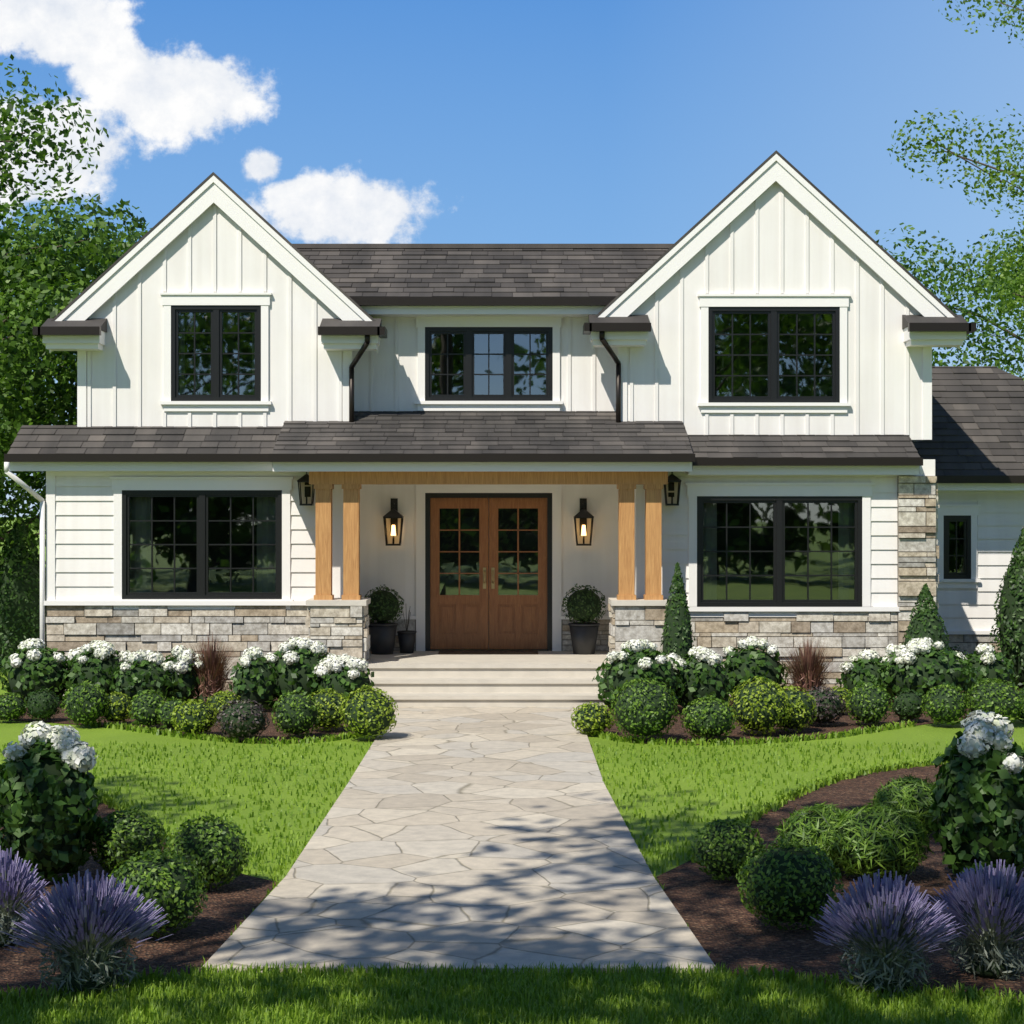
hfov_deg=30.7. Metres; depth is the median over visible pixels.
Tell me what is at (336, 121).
sky
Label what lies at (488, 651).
doormat
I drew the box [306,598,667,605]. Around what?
pier capstones
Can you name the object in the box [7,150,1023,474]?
roof shingles
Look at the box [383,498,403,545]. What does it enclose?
lantern
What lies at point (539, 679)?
porch steps slab
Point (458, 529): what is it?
window frames
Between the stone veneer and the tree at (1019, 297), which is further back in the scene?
the tree at (1019, 297)
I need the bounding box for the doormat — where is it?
[438,650,537,653]
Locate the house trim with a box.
[9,154,1023,650]
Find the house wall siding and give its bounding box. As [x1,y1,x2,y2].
[55,181,1023,650]
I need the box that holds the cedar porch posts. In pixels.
[309,472,667,599]
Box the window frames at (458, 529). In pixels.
[122,305,970,606]
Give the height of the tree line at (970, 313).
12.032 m
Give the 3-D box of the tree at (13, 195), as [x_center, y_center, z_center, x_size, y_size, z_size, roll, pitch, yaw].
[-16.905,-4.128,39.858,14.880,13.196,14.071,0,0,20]
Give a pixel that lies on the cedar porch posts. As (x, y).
(352, 483)
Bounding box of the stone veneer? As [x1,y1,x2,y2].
[46,476,1002,696]
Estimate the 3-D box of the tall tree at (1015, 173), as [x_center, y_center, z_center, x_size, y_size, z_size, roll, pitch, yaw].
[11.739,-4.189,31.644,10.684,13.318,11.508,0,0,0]
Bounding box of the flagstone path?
[200,707,716,972]
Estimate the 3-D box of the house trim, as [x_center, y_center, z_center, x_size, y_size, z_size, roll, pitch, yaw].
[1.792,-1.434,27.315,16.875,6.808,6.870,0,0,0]
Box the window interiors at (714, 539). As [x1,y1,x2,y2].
[130,313,962,599]
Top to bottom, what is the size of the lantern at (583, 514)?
0.665 m
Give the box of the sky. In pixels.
[0,0,1023,516]
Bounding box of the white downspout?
[4,462,44,647]
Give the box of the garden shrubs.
[0,516,1023,996]
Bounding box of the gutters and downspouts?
[4,297,1023,482]
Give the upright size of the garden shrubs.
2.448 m
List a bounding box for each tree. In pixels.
[0,54,149,483]
[0,174,35,384]
[0,189,117,577]
[887,0,1023,327]
[959,214,1023,380]
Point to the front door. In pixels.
(488, 617)
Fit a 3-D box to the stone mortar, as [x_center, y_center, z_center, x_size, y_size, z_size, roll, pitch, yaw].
[1.854,0.995,25.385,16.152,2.950,2.648,0,0,-4]
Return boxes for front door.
[425,493,551,650]
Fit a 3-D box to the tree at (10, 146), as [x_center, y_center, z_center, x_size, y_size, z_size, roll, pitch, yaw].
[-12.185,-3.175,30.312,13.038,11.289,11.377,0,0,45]
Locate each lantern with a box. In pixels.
[297,472,314,505]
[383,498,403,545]
[574,498,593,545]
[664,472,681,505]
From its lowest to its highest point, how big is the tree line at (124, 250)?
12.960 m
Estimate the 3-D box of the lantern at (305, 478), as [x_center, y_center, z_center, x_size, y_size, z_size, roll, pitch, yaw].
[-2.720,-0.352,24.670,0.240,0.535,0.260,0,0,0]
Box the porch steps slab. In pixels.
[366,651,609,707]
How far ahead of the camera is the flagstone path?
12.78 m
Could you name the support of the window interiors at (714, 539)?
attached to the house wall siding
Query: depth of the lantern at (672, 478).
24.65 m
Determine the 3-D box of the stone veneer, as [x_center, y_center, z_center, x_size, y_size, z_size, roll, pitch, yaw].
[1.854,0.995,25.365,16.144,2.938,2.706,0,0,-4]
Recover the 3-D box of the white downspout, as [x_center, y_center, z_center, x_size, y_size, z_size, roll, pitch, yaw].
[-6.410,0.860,24.495,0.070,3.020,0.665,0,0,35]
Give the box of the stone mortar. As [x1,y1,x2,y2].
[46,476,999,689]
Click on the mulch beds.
(728, 928)
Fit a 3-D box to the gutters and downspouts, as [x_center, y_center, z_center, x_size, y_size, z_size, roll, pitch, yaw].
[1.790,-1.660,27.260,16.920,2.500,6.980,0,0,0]
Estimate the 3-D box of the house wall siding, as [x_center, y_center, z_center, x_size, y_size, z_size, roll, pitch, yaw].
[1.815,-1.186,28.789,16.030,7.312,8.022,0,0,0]
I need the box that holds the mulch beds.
[0,684,1023,1000]

